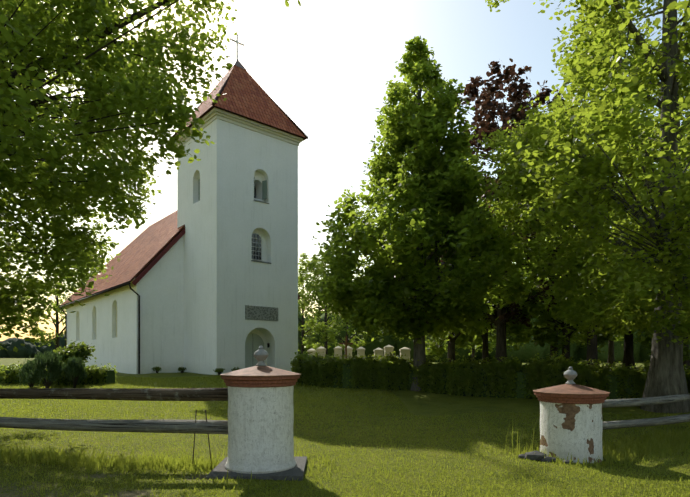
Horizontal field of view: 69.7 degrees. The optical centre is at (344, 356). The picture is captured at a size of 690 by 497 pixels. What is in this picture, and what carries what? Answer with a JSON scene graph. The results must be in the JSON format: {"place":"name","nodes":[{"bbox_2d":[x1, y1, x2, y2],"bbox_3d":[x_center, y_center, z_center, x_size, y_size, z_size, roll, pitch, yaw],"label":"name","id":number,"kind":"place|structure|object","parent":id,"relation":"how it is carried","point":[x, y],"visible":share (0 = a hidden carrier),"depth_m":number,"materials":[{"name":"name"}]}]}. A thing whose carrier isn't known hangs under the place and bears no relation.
{"place":"outdoors","nodes":[
{"label":"outdoors","id":0,"kind":"place"},
{"bbox_2d":[0,358,689,496],"bbox_3d":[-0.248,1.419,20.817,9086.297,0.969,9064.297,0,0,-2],"label":"ground","id":1,"kind":"structure","parent":0,"point":[428,405],"depth_m":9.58,"materials":[{"name":"green plant"}]},
{"bbox_2d":[17,356,42,386],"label":"juniper leaves","id":2,"kind":"object","parent":1,"relation":"on","point":[27,367],"visible":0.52,"depth_m":21.61,"materials":[{"name":"green plant"}]},
{"bbox_2d":[0,338,60,357],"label":"woods","id":3,"kind":"object","parent":1,"relation":"on","point":[27,350],"visible":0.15,"depth_m":278.28,"materials":[{"name":"green plant"}]},
{"bbox_2d":[0,334,64,351],"bbox_3d":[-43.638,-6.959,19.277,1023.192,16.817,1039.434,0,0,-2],"label":"distant trees","id":4,"kind":"object","parent":1,"relation":"on","point":[61,339],"depth_m":309.55,"materials":[{"name":"green plant"}]},
{"bbox_2d":[26,350,64,383],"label":"juniper leaves","id":5,"kind":"object","parent":1,"relation":"on","point":[49,360],"visible":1,"depth_m":21.21,"materials":[{"name":"green plant"}]},
{"bbox_2d":[39,368,52,387],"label":"juniper stems","id":6,"kind":"object","parent":1,"relation":"on","point":[47,384],"visible":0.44,"depth_m":21.42,"materials":[{"name":"green plant"}]},
{"bbox_2d":[20,255,85,351],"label":"tree leaves","id":7,"kind":"object","parent":1,"relation":"on","point":[40,332],"depth_m":64.14,"materials":[{"name":"green plant"}]},
{"bbox_2d":[0,361,116,385],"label":"hedge","id":8,"kind":"object","parent":1,"relation":"on","point":[99,370],"depth_m":23.03,"materials":[{"name":"green plant"}]},
{"bbox_2d":[53,339,96,384],"bbox_3d":[-12.525,0.309,22.935,1.903,2.203,1.935,0,0,-2],"label":"leafy shrub","id":9,"kind":"object","parent":1,"relation":"on","point":[80,350],"visible":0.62,"depth_m":22.81,"materials":[{"name":"green plant"}]},
{"bbox_2d":[61,356,88,384],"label":"juniper leaves","id":10,"kind":"object","parent":1,"relation":"on","point":[75,366],"visible":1,"depth_m":21.62,"materials":[{"name":"green plant"}]},
{"bbox_2d":[72,376,78,387],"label":"juniper stems","id":11,"kind":"object","parent":1,"relation":"on","point":[75,380],"visible":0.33,"depth_m":21.71,"materials":[{"name":"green plant"}]},
{"bbox_2d":[51,221,120,315],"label":"tree","id":12,"kind":"object","parent":1,"relation":"on","point":[112,245],"depth_m":57.03,"materials":[{"name":"green plant"}]},
{"bbox_2d":[67,278,183,373],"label":"church nave","id":13,"kind":"structure","parent":1,"relation":"on","point":[92,323],"depth_m":30.54,"materials":[{"name":"white paint"}]},
{"bbox_2d":[65,278,136,307],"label":"eaves cornice","id":14,"kind":"structure","parent":13,"relation":"attached to","point":[103,294],"depth_m":33.92,"materials":[{"name":"white paint"}]},
{"bbox_2d":[135,230,183,281],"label":"gable wall","id":15,"kind":"structure","parent":13,"relation":"on","point":[168,265],"depth_m":30.42,"materials":[{"name":"white paint"}]},
{"bbox_2d":[60,211,299,305],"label":"nave roof","id":16,"kind":"structure","parent":13,"relation":"on","point":[141,252],"depth_m":35.12,"materials":[{"name":"red tile"}]},
{"bbox_2d":[59,282,139,373],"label":"church gutter pipes","id":17,"kind":"object","parent":16,"relation":"attached to","point":[114,288],"visible":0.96,"depth_m":29.52,"materials":[{"name":"metal"}]},
{"bbox_2d":[116,304,116,336],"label":"church blind windows","id":18,"kind":"structure","parent":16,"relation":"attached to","point":[116,320],"depth_m":32.80,"materials":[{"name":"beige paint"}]},
{"bbox_2d":[132,228,299,299],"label":"church verge boards","id":19,"kind":"object","parent":16,"relation":"attached to","point":[141,275],"visible":0.46,"depth_m":29.66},
{"bbox_2d":[0,0,300,351],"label":"tree","id":20,"kind":"object","parent":1,"relation":"on","point":[136,88],"depth_m":9.18,"materials":[{"name":"green plant"}]},
{"bbox_2d":[152,366,160,372],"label":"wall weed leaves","id":21,"kind":"object","parent":1,"relation":"on","point":[156,368],"depth_m":29.35,"materials":[{"name":"green plant"}]},
{"bbox_2d":[178,367,185,372],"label":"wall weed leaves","id":22,"kind":"object","parent":1,"relation":"on","point":[181,368],"depth_m":29.85,"materials":[{"name":"green plant"}]},
{"bbox_2d":[192,409,211,464],"bbox_3d":[-2.089,1.295,7.797,0.668,0.940,0.176,0,0,-2],"label":"metal stand","id":23,"kind":"object","parent":1,"relation":"on","point":[194,437],"visible":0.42,"depth_m":7.80,"materials":[{"name":"black metal"}]},
{"bbox_2d":[213,368,224,374],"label":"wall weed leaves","id":24,"kind":"object","parent":1,"relation":"on","point":[219,370],"depth_m":27.21,"materials":[{"name":"green plant"}]},
{"bbox_2d":[177,119,297,374],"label":"church tower","id":25,"kind":"structure","parent":1,"relation":"on","point":[223,220],"depth_m":29.12,"materials":[{"name":"white paint"}]},
{"bbox_2d":[199,179,266,200],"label":"window shutters","id":26,"kind":"object","parent":25,"relation":"attached to","point":[264,189],"visible":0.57,"depth_m":29.80,"materials":[{"name":"grey wood"}]},
{"bbox_2d":[175,108,302,146],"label":"cornice","id":27,"kind":"structure","parent":25,"relation":"attached to","point":[212,115],"depth_m":28.89,"materials":[{"name":"white paint"}]},
{"bbox_2d":[174,65,305,140],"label":"tower roof","id":28,"kind":"structure","parent":25,"relation":"on","point":[246,96],"depth_m":29.76,"materials":[{"name":"red tile"}]},
{"bbox_2d":[228,59,245,70],"bbox_3d":[-6.827,-18.471,31.395,0.840,0.740,0.840,0,0,-41],"label":"roof cap","id":29,"kind":"object","parent":28,"relation":"on","point":[237,63],"visible":0.5,"depth_m":31.19,"materials":[{"name":"grey metal"}]},
{"bbox_2d":[230,34,243,59],"bbox_3d":[-6.827,-19.581,31.395,1.000,1.620,0.070,0,0,-41],"label":"cross","id":30,"kind":"object","parent":29,"relation":"on","point":[237,42],"visible":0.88,"depth_m":31.37,"materials":[{"name":"grey metal"}]},
{"bbox_2d":[169,76,307,139],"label":"roof ridge tiles","id":31,"kind":"object","parent":28,"relation":"on","point":[221,91],"visible":0.21,"depth_m":31.01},
{"bbox_2d":[245,333,263,366],"bbox_3d":[-5.603,-0.181,30.048,1.620,2.420,0.070,0,0,-41],"label":"church door","id":32,"kind":"structure","parent":25,"relation":"in","point":[252,338],"depth_m":30.01,"materials":[{"name":"green wood"}]},
{"bbox_2d":[245,343,262,367],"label":"church door panels","id":33,"kind":"object","parent":32,"relation":"attached to","point":[248,350],"visible":0.4,"depth_m":29.89,"materials":[{"name":"wood"}]},
{"bbox_2d":[252,234,260,259],"bbox_3d":[-5.331,-6.546,29.609,0.800,1.550,0.021,0,0,-41],"label":"window pane","id":34,"kind":"structure","parent":25,"relation":"in","point":[256,245],"depth_m":29.63,"materials":[{"name":"black glass"}]},
{"bbox_2d":[252,235,261,260],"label":"church window bars","id":35,"kind":"object","parent":25,"relation":"in","point":[258,247],"visible":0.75,"depth_m":29.76,"materials":[{"name":"grey metal"}]},
{"bbox_2d":[245,305,277,320],"bbox_3d":[-4.915,-2.541,29.393,2.250,0.820,0.070,0,0,-41],"label":"stone plaque","id":36,"kind":"object","parent":25,"relation":"attached to","point":[261,313],"visible":0.96,"depth_m":29.34,"materials":[{"name":"grey stone"}]},
{"bbox_2d":[251,200,271,263],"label":"window sills","id":37,"kind":"structure","parent":25,"relation":"attached to","point":[255,260],"depth_m":29.34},
{"bbox_2d":[206,346,306,480],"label":"gate pillar","id":38,"kind":"structure","parent":1,"relation":"on","point":[260,420],"depth_m":7.24,"materials":[{"name":"paint"}]},
{"bbox_2d":[0,417,227,433],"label":"fence rail","id":39,"kind":"object","parent":38,"relation":"attached to","point":[188,426],"visible":0.96,"depth_m":7.93,"materials":[{"name":"grey wood"}]},
{"bbox_2d":[0,388,227,400],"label":"fence rail","id":40,"kind":"object","parent":38,"relation":"attached to","point":[177,394],"visible":0.96,"depth_m":7.96,"materials":[{"name":"brown wood"}]},
{"bbox_2d":[298,267,316,360],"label":"tree","id":41,"kind":"object","parent":1,"relation":"on","point":[302,336],"visible":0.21,"depth_m":79.49,"materials":[{"name":"green plant"}]},
{"bbox_2d":[298,253,345,351],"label":"tree leaves","id":42,"kind":"object","parent":41,"relation":"on","point":[304,256],"visible":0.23,"depth_m":78.57,"materials":[{"name":"green plant"}]},
{"bbox_2d":[298,246,354,357],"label":"tree","id":43,"kind":"object","parent":1,"relation":"on","point":[307,325],"depth_m":68.43,"materials":[{"name":"green plant"}]},
{"bbox_2d":[0,425,689,486],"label":"tall fence weeds","id":44,"kind":"object","parent":1,"relation":"on","point":[648,445],"visible":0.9,"depth_m":8.17,"materials":[{"name":"green plant"}]},
{"bbox_2d":[339,336,352,358],"bbox_3d":[0.089,-0.204,39.836,1.100,2.800,0.140,0,0,-2],"label":"cross","id":45,"kind":"object","parent":1,"relation":"on","point":[345,343],"visible":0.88,"depth_m":39.77,"materials":[{"name":"brown wood"}]},
{"bbox_2d":[336,317,359,345],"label":"tree","id":46,"kind":"object","parent":1,"relation":"on","point":[347,335],"visible":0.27,"depth_m":83.74,"materials":[{"name":"green plant"}]},
{"bbox_2d":[313,303,379,351],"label":"tree","id":47,"kind":"object","parent":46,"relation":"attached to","point":[354,346],"visible":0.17,"depth_m":82.34,"materials":[{"name":"green plant"}]},
{"bbox_2d":[307,345,410,361],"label":"fence pillars","id":48,"kind":"structure","parent":1,"relation":"on","point":[377,351],"depth_m":45.12,"materials":[{"name":"paint"}]},
{"bbox_2d":[302,36,541,391],"bbox_3d":[2.740,-5.418,19.474,9.139,14.144,9.151,0,0,34],"label":"lime tree","id":49,"kind":"object","parent":1,"relation":"on","point":[427,209],"depth_m":17.85,"materials":[{"name":"green plant"}]},
{"bbox_2d":[431,290,493,345],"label":"tree leaves","id":50,"kind":"object","parent":1,"relation":"on","point":[471,340],"depth_m":40.56,"materials":[{"name":"green plant"}]},
{"bbox_2d":[438,303,492,351],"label":"tree leaves","id":51,"kind":"object","parent":1,"relation":"on","point":[446,346],"visible":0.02,"depth_m":54.42,"materials":[{"name":"green plant"}]},
{"bbox_2d":[425,260,509,363],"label":"tree leaves","id":52,"kind":"object","parent":1,"relation":"on","point":[430,347],"depth_m":33.94,"materials":[{"name":"green plant"}]},
{"bbox_2d":[463,327,508,360],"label":"tree leaves","id":53,"kind":"object","parent":1,"relation":"on","point":[477,346],"depth_m":60.17,"materials":[{"name":"green plant"}]},
{"bbox_2d":[290,350,689,399],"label":"hedge","id":54,"kind":"object","parent":1,"relation":"on","point":[534,368],"depth_m":18.04,"materials":[{"name":"green plant"}]},
{"bbox_2d":[298,297,689,362],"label":"woods","id":55,"kind":"object","parent":1,"relation":"on","point":[529,351],"visible":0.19,"depth_m":80.41,"materials":[{"name":"green plant"}]},
{"bbox_2d":[466,262,534,352],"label":"tree leaves","id":56,"kind":"object","parent":1,"relation":"on","point":[510,341],"depth_m":47.84,"materials":[{"name":"green plant"}]},
{"bbox_2d":[434,58,614,361],"bbox_3d":[9.649,-8.034,29.779,12.176,18.687,11.950,0,0,-2],"label":"copper beech","id":57,"kind":"object","parent":1,"relation":"on","point":[512,112],"depth_m":28.82,"materials":[{"name":"purple plant"}]},
{"bbox_2d":[505,424,544,456],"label":"grass stalks","id":58,"kind":"object","parent":1,"relation":"on","point":[519,442],"depth_m":8.62,"materials":[{"name":"green plant"}]},
{"bbox_2d":[488,224,600,365],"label":"tree leaves","id":59,"kind":"object","parent":1,"relation":"on","point":[512,334],"depth_m":36.19,"materials":[{"name":"green plant"}]},
{"bbox_2d":[519,451,572,463],"bbox_3d":[3.344,1.681,8.283,0.845,0.192,0.304,0,0,25],"label":"stone","id":60,"kind":"object","parent":1,"relation":"on","point":[535,455],"visible":0.79,"depth_m":8.23,"materials":[{"name":"stone"}]},
{"bbox_2d":[489,165,652,361],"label":"tree leaves","id":61,"kind":"object","parent":1,"relation":"on","point":[532,309],"depth_m":29.58,"materials":[{"name":"green plant"}]},
{"bbox_2d":[533,367,609,462],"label":"gate pillar","id":62,"kind":"structure","parent":1,"relation":"on","point":[571,416],"depth_m":8.31,"materials":[{"name":"paint"}]},
{"bbox_2d":[602,394,689,407],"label":"fence rail","id":63,"kind":"object","parent":62,"relation":"attached to","point":[630,402],"visible":0.94,"depth_m":9.34,"materials":[{"name":"wood"}]},
{"bbox_2d":[603,414,689,429],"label":"fence rail","id":64,"kind":"object","parent":62,"relation":"attached to","point":[667,420],"visible":0.85,"depth_m":9.39,"materials":[{"name":"grey wood"}]},
{"bbox_2d":[541,191,616,340],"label":"tree leaves","id":65,"kind":"object","parent":1,"relation":"on","point":[574,320],"visible":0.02,"depth_m":39.91,"materials":[{"name":"green plant"}]},
{"bbox_2d":[470,0,689,412],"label":"tree","id":66,"kind":"object","parent":1,"relation":"on","point":[605,113],"depth_m":12.99,"materials":[{"name":"green plant"}]},
{"bbox_2d":[510,100,686,370],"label":"tree leaves","id":67,"kind":"object","parent":1,"relation":"on","point":[538,227],"depth_m":26.98,"materials":[{"name":"green plant"}]},
{"bbox_2d":[0,0,689,340],"label":"sky","id":68,"kind":"structure","parent":0,"point":[328,65],"materials":[{"name":"white"}]},
{"bbox_2d":[409,301,476,361],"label":"tree","id":69,"kind":"object","parent":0,"point":[448,348],"depth_m":46.96,"materials":[{"name":"green plant"}]},
{"bbox_2d":[464,195,529,363],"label":"tree","id":70,"kind":"object","parent":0,"point":[485,354],"depth_m":40.99,"materials":[{"name":"brown plant"}]},
{"bbox_2d":[546,240,650,366],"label":"tree","id":71,"kind":"object","parent":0,"point":[611,359],"depth_m":46.42,"materials":[{"name":"plant"}]},
{"bbox_2d":[542,116,659,369],"bbox_3d":[18.753,-6.656,31.271,11.920,15.809,11.064,0,0,-2],"label":"tree","id":72,"kind":"object","parent":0,"point":[628,358],"depth_m":31.13,"materials":[{"name":"plant"}]},
{"bbox_2d":[582,127,689,368],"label":"tree leaves","id":73,"kind":"object","parent":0,"point":[648,339],"depth_m":28.65,"materials":[{"name":"green plant"}]}
]}

